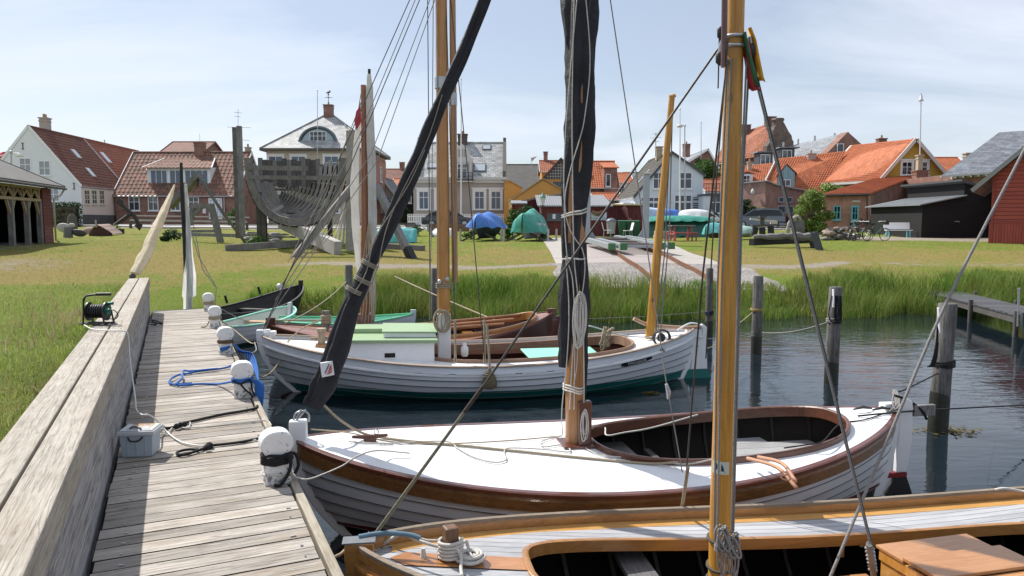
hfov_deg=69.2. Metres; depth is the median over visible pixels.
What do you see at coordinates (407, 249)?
timber prop
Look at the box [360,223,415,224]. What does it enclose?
timber barrier
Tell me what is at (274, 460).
black rope
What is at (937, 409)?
black line
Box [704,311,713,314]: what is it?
rope ring
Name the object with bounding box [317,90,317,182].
flagpole
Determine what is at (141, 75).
sky
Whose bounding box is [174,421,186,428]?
rope knot
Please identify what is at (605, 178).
house
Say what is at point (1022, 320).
dinghy
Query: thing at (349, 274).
mooring pile
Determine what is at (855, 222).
bicycle
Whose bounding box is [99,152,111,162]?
roof window
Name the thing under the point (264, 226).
prop post
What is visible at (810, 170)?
row house
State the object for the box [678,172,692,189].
window
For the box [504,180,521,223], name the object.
annex
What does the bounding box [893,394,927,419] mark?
stern line
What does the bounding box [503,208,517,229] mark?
rose bush
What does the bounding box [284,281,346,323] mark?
mooring rope
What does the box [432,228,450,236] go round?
upturned boat
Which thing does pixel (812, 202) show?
elder bush
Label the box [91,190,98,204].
window
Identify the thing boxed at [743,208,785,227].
parked car
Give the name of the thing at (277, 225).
road
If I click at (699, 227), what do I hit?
covered boat
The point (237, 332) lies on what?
mooring rope
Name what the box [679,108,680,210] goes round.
flagpole
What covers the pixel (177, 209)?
window
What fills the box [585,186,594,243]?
steel post
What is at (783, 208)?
window
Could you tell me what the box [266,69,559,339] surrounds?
sailing boat
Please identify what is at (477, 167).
roof window
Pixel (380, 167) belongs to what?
window
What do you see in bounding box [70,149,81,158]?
roof window
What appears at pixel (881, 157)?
house
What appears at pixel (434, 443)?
deck line
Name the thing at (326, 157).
window
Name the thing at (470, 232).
weed clump
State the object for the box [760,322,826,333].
mooring rope
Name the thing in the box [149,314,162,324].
black line
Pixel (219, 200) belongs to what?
door
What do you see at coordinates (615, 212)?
harbour shed
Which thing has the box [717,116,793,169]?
gabled hall
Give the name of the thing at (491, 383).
rope fender
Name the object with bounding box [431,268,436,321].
mooring pile
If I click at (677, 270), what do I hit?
gravel path
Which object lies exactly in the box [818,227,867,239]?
rubble heap
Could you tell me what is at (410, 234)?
covered boat
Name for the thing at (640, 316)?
mooring rope
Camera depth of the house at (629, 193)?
63.65 m
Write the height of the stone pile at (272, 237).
0.766 m
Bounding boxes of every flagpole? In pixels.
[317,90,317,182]
[460,78,461,214]
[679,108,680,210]
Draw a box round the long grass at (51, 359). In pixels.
[0,281,123,442]
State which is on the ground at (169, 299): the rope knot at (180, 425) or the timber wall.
the timber wall
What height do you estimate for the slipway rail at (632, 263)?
1.118 m
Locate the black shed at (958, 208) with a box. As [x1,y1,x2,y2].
[865,179,991,237]
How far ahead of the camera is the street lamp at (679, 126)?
56.80 m
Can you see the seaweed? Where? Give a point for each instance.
(956, 432)
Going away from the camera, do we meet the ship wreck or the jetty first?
the jetty
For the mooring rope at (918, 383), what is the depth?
7.92 m
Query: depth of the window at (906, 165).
65.28 m
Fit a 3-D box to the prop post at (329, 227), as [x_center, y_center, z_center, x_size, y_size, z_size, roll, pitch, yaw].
[-8.598,-2.922,35.079,0.200,1.888,0.200,0,5,0]
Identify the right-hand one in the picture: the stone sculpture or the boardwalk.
the stone sculpture
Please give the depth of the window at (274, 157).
77.05 m
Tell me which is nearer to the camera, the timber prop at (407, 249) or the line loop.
the line loop
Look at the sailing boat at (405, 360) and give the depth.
10.85 m
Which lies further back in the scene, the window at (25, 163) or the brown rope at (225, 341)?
the window at (25, 163)
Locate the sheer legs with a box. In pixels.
[169,172,245,242]
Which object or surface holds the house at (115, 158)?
on the ground at (169, 299)
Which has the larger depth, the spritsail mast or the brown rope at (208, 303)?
the spritsail mast
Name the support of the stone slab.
on the ground at (169, 299)
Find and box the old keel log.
[749,232,812,245]
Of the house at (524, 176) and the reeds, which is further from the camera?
the house at (524, 176)
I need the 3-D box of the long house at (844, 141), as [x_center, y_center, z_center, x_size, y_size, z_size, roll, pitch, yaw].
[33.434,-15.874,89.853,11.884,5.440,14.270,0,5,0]
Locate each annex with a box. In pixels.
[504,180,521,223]
[697,183,720,214]
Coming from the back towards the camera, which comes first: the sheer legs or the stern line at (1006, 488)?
the sheer legs
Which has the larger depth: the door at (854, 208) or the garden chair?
the door at (854, 208)
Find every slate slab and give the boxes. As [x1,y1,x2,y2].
[806,231,814,247]
[810,231,822,249]
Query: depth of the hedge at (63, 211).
57.52 m
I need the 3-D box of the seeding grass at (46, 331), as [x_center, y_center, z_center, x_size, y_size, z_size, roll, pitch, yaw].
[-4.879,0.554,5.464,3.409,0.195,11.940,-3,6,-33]
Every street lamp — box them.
[9,150,23,183]
[677,124,685,209]
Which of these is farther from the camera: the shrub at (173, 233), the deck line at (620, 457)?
the shrub at (173, 233)
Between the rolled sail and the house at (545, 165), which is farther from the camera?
the house at (545, 165)
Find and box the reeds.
[240,263,1023,323]
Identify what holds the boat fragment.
on the ground at (169, 299)
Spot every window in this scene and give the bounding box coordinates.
[19,158,31,171]
[38,161,51,176]
[48,188,60,202]
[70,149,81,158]
[84,190,90,204]
[85,167,95,176]
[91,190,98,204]
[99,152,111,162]
[99,190,105,204]
[128,197,140,211]
[147,197,158,211]
[170,203,180,211]
[188,197,198,209]
[266,154,284,160]
[289,154,306,160]
[322,154,339,174]
[380,167,382,182]
[415,188,431,209]
[427,162,435,168]
[433,188,436,209]
[471,188,486,209]
[474,164,485,171]
[482,145,490,149]
[488,188,503,209]
[546,214,561,220]
[553,182,560,187]
[606,174,610,186]
[641,197,657,207]
[652,172,660,189]
[674,195,691,210]
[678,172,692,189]
[692,197,697,208]
[711,196,719,213]
[777,206,785,213]
[778,197,783,202]
[832,206,841,220]
[837,143,843,151]
[899,159,914,175]
[915,159,930,175]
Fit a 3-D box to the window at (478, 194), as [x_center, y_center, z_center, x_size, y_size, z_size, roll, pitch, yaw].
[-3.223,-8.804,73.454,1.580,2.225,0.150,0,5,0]
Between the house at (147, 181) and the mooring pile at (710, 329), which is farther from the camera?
the house at (147, 181)
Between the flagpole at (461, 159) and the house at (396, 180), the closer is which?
the flagpole at (461, 159)
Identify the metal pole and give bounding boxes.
[1017,288,1020,326]
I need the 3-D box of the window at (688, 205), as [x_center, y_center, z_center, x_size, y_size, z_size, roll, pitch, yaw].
[14.679,-7.150,63.708,1.620,1.685,0.150,0,5,-2]
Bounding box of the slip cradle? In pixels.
[585,235,674,251]
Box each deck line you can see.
[311,429,561,443]
[349,436,570,462]
[585,447,710,464]
[592,414,697,435]
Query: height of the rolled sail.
1.874 m
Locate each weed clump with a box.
[461,230,474,238]
[502,228,515,239]
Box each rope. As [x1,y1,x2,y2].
[163,405,258,429]
[168,365,263,406]
[175,437,258,455]
[201,315,221,327]
[203,301,213,304]
[217,339,233,343]
[218,344,258,379]
[220,319,258,343]
[232,379,255,397]
[233,319,319,377]
[260,451,299,486]
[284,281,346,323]
[323,405,678,464]
[377,536,485,575]
[394,276,499,322]
[556,312,698,319]
[746,455,797,489]
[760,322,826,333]
[829,148,1023,575]
[898,373,937,392]
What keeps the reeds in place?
on the ground at (169, 299)
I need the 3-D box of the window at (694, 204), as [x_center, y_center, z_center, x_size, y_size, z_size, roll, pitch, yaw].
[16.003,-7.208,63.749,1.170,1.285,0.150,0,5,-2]
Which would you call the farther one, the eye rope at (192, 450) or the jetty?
the jetty
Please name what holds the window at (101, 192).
in the house at (77, 167)
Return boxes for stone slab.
[67,214,77,229]
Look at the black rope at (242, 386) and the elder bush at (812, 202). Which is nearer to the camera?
the black rope at (242, 386)
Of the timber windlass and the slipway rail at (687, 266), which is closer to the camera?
the slipway rail at (687, 266)
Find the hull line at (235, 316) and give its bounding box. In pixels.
[213,305,254,322]
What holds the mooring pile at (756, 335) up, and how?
in the water
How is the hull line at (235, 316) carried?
hanging from the brown rope at (208, 303)
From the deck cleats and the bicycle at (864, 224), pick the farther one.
the bicycle at (864, 224)
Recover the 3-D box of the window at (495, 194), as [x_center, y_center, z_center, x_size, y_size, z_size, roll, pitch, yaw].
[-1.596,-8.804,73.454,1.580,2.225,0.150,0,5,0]
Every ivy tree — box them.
[692,159,720,178]
[694,157,704,163]
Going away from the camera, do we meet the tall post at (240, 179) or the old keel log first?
the old keel log
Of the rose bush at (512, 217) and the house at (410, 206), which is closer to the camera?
the rose bush at (512, 217)
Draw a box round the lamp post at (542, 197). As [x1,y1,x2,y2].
[540,192,545,215]
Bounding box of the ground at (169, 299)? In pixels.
[0,222,1023,438]
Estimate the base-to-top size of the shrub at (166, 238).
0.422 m
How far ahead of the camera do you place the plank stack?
40.85 m
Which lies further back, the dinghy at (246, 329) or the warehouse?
the warehouse
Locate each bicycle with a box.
[845,221,861,240]
[849,221,870,240]
[861,221,890,240]
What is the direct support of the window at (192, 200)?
in the house at (147, 181)
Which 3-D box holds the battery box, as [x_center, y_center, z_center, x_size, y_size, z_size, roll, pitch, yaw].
[-2.641,1.077,5.275,0.244,0.214,0.214,-1,5,-7]
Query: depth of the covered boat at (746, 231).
40.60 m
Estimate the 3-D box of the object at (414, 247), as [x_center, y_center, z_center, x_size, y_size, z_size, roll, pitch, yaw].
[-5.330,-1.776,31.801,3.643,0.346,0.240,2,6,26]
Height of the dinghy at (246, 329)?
0.842 m
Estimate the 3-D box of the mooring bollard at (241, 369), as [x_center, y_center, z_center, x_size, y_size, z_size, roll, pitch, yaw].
[-2.551,0.870,7.027,0.201,0.356,0.162,-2,5,-22]
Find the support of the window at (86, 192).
in the house at (77, 167)
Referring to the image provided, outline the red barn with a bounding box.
[970,146,1023,243]
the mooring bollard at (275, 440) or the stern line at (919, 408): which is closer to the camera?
the mooring bollard at (275, 440)
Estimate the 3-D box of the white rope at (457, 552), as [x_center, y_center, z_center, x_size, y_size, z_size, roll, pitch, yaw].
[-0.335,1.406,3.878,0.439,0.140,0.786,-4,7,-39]
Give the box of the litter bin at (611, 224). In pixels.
[606,218,615,236]
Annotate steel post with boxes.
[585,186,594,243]
[638,172,650,238]
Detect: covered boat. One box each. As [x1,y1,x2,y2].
[376,227,416,242]
[459,212,512,240]
[503,208,556,241]
[649,207,665,216]
[649,221,712,237]
[665,209,679,215]
[678,209,708,216]
[702,223,718,237]
[742,226,751,236]
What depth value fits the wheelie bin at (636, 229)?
46.17 m
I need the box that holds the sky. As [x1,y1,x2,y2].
[0,0,1023,221]
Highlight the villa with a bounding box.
[259,90,390,223]
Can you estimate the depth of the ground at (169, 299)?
25.85 m
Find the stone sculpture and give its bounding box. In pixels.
[786,215,804,232]
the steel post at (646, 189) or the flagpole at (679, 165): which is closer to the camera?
the steel post at (646, 189)
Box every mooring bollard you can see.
[202,293,213,311]
[208,306,221,327]
[216,326,233,354]
[231,360,253,398]
[258,427,293,485]
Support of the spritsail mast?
on the ground at (169, 299)
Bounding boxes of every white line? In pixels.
[160,420,271,435]
[261,450,409,479]
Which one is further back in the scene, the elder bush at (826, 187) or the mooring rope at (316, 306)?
the elder bush at (826, 187)
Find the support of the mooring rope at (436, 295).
attached to the sailing boat at (543, 324)
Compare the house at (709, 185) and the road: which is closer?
the road
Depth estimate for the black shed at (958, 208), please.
45.38 m
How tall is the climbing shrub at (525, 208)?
2.029 m
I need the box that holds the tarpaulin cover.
[649,215,712,221]
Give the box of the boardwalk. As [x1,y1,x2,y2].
[90,309,343,575]
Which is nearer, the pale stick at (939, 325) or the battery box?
the battery box
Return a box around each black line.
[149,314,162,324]
[784,409,897,448]
[857,404,1023,416]
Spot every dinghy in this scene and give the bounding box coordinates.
[220,280,303,320]
[221,302,296,345]
[276,309,415,325]
[1020,312,1023,335]
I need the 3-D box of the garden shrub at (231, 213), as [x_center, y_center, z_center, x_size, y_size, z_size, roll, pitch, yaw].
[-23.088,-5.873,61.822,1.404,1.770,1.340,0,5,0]
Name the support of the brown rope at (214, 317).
attached to the mooring bollard at (214, 310)
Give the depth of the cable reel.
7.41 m
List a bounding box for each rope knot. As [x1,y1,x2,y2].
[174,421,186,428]
[204,442,212,449]
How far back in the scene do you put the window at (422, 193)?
73.47 m
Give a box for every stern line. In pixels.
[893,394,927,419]
[995,487,1023,492]
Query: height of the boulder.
0.540 m
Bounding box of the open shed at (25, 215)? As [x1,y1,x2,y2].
[0,159,66,245]
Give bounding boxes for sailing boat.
[256,0,710,399]
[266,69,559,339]
[289,0,935,535]
[342,0,1023,575]
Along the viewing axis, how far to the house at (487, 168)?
73.53 m
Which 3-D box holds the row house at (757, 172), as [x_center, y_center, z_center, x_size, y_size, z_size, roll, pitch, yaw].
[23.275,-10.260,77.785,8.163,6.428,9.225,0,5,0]
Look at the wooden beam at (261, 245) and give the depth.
31.59 m
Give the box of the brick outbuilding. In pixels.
[821,93,929,231]
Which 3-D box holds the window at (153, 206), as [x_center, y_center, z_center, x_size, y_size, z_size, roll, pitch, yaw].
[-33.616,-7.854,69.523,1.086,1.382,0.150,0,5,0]
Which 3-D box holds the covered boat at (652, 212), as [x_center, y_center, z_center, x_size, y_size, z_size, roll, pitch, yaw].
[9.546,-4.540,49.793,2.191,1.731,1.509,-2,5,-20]
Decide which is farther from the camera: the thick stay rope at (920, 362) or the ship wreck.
the ship wreck
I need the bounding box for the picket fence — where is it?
[407,214,505,224]
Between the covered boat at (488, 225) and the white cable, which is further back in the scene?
the covered boat at (488, 225)
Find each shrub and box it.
[159,235,171,241]
[162,229,180,240]
[226,208,234,225]
[399,207,410,222]
[516,205,541,216]
[743,198,756,214]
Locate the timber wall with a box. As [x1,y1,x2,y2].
[0,278,149,575]
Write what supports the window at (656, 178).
in the house at (629, 193)
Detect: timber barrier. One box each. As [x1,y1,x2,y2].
[129,215,249,229]
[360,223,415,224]
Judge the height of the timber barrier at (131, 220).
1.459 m
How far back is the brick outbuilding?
57.07 m
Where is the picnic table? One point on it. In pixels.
(674, 233)
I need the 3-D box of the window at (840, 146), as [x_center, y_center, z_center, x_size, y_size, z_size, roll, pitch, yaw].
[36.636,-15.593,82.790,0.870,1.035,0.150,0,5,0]
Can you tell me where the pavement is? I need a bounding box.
[80,225,791,229]
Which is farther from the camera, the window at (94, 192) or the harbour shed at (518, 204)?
the window at (94, 192)
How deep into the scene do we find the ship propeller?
40.83 m
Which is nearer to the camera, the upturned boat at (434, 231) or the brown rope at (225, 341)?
the brown rope at (225, 341)
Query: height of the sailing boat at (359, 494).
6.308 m
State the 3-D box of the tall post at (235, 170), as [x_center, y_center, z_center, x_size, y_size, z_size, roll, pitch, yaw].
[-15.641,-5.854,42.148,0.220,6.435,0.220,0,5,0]
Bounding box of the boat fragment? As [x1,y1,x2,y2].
[88,220,121,235]
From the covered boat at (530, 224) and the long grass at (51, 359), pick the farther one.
the covered boat at (530, 224)
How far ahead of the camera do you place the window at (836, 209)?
56.69 m
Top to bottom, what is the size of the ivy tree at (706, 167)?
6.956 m
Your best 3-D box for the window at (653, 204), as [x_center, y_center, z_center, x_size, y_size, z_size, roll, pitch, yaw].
[11.867,-7.249,63.600,1.820,1.085,0.150,0,5,-2]
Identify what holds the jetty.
in the water
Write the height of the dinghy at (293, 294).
1.170 m
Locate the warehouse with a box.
[509,178,560,219]
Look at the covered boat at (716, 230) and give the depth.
39.40 m
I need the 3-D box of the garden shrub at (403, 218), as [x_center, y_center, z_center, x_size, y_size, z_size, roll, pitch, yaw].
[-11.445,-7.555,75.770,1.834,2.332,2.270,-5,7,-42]
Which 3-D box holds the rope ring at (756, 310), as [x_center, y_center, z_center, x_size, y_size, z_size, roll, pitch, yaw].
[4.640,0.402,14.091,0.228,0.070,0.228,0,5,0]
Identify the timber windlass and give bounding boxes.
[750,216,777,235]
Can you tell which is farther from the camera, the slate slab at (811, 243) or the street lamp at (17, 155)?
the street lamp at (17, 155)
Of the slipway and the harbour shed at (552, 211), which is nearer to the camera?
the slipway
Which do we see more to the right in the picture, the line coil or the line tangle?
the line tangle
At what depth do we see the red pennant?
12.78 m
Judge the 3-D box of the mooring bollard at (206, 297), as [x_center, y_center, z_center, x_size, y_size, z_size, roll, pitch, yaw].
[-5.644,0.269,13.800,0.201,0.356,0.162,-2,5,-23]
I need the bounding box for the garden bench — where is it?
[883,222,912,237]
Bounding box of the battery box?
[117,423,162,457]
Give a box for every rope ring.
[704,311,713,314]
[750,308,762,311]
[826,318,838,323]
[931,360,955,368]
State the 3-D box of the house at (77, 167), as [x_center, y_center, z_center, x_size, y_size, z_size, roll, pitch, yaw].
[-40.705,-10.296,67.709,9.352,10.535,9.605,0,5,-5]
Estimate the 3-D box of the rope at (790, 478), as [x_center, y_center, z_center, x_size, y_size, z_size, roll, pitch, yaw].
[1.903,1.321,5.451,0.120,0.139,0.560,-1,5,-9]
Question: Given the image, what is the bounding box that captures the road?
[84,224,790,227]
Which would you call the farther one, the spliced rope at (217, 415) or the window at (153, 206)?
the window at (153, 206)
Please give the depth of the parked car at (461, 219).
63.40 m
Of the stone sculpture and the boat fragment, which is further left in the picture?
the boat fragment
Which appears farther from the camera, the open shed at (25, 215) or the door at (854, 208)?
the door at (854, 208)
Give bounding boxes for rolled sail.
[129,184,174,277]
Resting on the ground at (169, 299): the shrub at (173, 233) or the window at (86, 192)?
the shrub at (173, 233)
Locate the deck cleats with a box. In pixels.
[853,405,890,410]
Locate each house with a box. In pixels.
[1,114,118,224]
[84,138,138,178]
[112,142,256,224]
[160,134,222,150]
[385,178,396,202]
[386,162,404,179]
[393,178,399,184]
[401,193,413,222]
[413,131,506,224]
[506,164,539,190]
[537,151,557,178]
[543,158,562,187]
[591,160,619,191]
[591,192,619,203]
[616,137,705,210]
[618,172,632,191]
[682,141,719,168]
[703,179,720,193]
[715,159,771,181]
[751,132,860,164]
[765,150,845,219]
[821,135,946,188]
[935,157,960,170]
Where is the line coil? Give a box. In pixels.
[828,296,841,323]
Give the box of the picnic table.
[666,225,697,240]
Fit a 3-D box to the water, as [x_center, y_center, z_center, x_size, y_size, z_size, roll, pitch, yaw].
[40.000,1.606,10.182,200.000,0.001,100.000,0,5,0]
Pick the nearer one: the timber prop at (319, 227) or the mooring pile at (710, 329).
the mooring pile at (710, 329)
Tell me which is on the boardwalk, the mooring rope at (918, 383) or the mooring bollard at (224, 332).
the mooring bollard at (224, 332)
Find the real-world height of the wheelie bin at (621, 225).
1.059 m
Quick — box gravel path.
[549,263,787,292]
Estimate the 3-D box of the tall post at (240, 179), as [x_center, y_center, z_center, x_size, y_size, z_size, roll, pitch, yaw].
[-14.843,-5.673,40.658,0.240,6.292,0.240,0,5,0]
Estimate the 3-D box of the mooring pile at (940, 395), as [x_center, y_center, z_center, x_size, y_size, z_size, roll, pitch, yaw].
[5.131,1.349,8.894,0.268,2.343,0.225,0,5,0]
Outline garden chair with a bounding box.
[623,223,633,235]
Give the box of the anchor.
[110,198,142,230]
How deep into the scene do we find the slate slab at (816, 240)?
31.91 m
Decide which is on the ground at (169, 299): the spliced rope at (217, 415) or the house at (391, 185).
the house at (391, 185)
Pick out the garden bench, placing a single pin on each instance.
(898, 225)
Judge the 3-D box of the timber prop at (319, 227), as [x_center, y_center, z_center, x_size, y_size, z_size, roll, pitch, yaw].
[-7.275,-2.774,29.209,3.083,3.634,0.260,-3,6,-27]
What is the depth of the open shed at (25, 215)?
34.44 m
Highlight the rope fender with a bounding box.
[482,324,496,389]
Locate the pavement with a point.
(150, 226)
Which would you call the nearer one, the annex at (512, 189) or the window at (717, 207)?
the window at (717, 207)
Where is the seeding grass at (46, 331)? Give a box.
[0,286,84,354]
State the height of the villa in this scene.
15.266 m
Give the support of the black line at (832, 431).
on the sailing boat at (359, 494)
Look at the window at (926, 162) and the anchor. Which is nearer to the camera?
the anchor
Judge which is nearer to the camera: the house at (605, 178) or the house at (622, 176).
the house at (605, 178)
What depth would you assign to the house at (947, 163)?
93.92 m
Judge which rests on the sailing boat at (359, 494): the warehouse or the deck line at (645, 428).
the deck line at (645, 428)
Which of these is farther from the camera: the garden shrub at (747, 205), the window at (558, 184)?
the window at (558, 184)
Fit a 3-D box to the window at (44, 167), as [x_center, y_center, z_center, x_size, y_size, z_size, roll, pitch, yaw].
[-39.712,-10.142,63.045,1.070,1.335,0.150,0,5,-5]
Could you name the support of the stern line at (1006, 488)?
on the sailing boat at (972, 532)
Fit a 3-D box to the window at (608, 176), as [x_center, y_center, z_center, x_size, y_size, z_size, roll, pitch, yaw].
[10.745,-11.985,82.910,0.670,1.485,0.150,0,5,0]
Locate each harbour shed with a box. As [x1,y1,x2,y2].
[508,193,560,212]
[511,200,526,233]
[535,195,612,236]
[608,204,642,234]
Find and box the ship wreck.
[244,130,354,254]
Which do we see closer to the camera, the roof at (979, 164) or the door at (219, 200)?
the roof at (979, 164)
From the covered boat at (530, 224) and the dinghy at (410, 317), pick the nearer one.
the dinghy at (410, 317)
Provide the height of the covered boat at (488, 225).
1.657 m
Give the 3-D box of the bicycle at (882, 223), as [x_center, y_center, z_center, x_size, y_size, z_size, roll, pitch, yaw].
[19.088,-2.983,38.888,1.749,1.064,0.554,-1,5,-12]
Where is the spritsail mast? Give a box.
[180,162,216,308]
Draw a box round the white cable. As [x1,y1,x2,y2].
[84,324,255,446]
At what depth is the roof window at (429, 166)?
74.51 m
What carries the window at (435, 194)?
in the house at (487, 168)
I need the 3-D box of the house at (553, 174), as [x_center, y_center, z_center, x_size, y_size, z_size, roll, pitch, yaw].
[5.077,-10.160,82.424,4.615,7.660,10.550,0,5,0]
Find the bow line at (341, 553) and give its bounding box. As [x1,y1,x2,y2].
[334,549,343,557]
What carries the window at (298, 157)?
in the villa
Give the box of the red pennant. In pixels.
[354,106,360,129]
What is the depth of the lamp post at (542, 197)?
44.13 m
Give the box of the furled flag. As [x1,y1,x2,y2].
[743,27,764,90]
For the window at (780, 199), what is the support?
in the brick building at (765, 193)
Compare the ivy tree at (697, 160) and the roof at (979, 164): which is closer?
the roof at (979, 164)
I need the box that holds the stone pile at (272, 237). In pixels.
[237,232,295,242]
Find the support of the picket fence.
on the ground at (169, 299)
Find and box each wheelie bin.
[617,220,625,235]
[625,220,632,235]
[631,220,640,236]
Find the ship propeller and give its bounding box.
[57,223,85,237]
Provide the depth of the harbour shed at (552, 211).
47.23 m
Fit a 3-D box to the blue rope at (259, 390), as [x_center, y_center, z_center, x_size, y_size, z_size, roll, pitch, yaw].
[-3.083,0.960,7.599,0.772,0.339,1.746,-3,6,-28]
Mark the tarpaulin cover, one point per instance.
(686, 218)
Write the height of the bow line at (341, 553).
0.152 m
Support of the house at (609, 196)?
on the ground at (169, 299)
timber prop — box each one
[290,172,360,256]
[376,184,417,258]
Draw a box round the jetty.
[928,290,1023,336]
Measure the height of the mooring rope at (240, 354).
0.666 m
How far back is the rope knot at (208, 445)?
5.40 m
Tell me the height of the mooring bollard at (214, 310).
0.356 m
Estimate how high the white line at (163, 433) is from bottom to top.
0.010 m
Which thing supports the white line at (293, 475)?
attached to the mooring bollard at (275, 440)
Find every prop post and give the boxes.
[256,192,261,242]
[261,203,267,241]
[327,218,332,236]
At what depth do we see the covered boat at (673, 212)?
49.08 m
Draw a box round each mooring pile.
[345,265,352,295]
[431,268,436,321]
[705,268,712,336]
[751,276,762,354]
[824,286,842,383]
[927,303,957,432]
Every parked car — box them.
[421,210,470,223]
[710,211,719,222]
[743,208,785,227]
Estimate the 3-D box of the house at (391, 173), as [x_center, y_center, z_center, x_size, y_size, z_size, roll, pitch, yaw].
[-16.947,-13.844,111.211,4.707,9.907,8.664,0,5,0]
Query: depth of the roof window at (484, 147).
76.56 m
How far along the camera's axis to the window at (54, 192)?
63.33 m
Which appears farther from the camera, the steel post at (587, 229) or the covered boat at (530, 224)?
the covered boat at (530, 224)
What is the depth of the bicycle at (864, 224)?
39.40 m
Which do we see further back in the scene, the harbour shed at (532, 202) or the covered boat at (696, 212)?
the harbour shed at (532, 202)
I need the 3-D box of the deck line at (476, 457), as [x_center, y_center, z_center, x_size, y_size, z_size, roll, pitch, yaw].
[-0.353,1.273,5.890,1.792,0.145,0.540,-2,5,-19]
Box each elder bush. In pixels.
[793,187,836,232]
[810,182,844,213]
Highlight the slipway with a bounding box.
[543,238,716,264]
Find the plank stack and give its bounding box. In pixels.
[653,231,672,238]
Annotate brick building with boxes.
[743,180,804,225]
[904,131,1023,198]
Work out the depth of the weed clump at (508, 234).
40.87 m
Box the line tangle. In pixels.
[889,389,901,411]
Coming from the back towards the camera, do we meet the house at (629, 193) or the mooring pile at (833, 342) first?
the house at (629, 193)
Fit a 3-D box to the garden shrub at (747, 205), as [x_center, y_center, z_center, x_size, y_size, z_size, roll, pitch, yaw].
[19.609,-6.270,62.572,1.946,2.595,1.514,3,6,27]
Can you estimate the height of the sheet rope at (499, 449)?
0.463 m
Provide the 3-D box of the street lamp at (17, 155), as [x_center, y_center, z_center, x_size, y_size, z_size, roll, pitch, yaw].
[-33.090,-6.460,49.623,1.148,5.406,0.520,0,5,0]
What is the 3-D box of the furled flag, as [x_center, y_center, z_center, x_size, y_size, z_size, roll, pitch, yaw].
[1.270,-1.199,3.886,0.134,0.331,0.089,0,5,0]
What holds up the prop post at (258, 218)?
on the ground at (169, 299)
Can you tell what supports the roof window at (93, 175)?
in the house at (77, 167)
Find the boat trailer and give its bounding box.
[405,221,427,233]
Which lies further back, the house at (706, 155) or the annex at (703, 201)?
the house at (706, 155)
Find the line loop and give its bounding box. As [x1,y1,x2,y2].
[927,326,938,366]
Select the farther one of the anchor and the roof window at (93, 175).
the roof window at (93, 175)
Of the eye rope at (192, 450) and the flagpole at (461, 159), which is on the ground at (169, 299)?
the flagpole at (461, 159)
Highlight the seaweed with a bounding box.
[912,425,981,435]
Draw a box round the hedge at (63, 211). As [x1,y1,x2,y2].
[52,201,82,226]
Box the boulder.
[82,227,91,233]
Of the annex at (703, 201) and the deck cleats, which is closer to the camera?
the deck cleats
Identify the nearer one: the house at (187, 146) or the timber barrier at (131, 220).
the timber barrier at (131, 220)
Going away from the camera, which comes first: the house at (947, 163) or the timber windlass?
the timber windlass
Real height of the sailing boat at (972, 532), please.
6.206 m
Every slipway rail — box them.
[596,245,662,291]
[641,248,716,286]
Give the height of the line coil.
0.431 m
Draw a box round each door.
[208,198,222,218]
[850,205,858,226]
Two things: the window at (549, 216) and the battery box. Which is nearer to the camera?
the battery box
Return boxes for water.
[234,310,1023,575]
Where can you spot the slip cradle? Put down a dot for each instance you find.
(625, 242)
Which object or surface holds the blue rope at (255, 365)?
hanging from the mooring bollard at (224, 332)
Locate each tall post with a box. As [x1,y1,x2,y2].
[232,127,239,237]
[236,126,245,236]
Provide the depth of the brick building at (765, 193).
66.47 m
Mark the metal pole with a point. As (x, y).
(1018, 298)
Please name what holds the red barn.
on the ground at (169, 299)
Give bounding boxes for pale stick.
[832,289,833,306]
[937,308,940,332]
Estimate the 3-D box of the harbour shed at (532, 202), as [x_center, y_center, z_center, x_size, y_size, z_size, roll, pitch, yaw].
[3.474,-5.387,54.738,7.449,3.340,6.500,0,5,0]
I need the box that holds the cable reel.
[77,292,118,324]
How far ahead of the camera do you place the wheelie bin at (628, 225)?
46.37 m
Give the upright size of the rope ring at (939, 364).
0.092 m

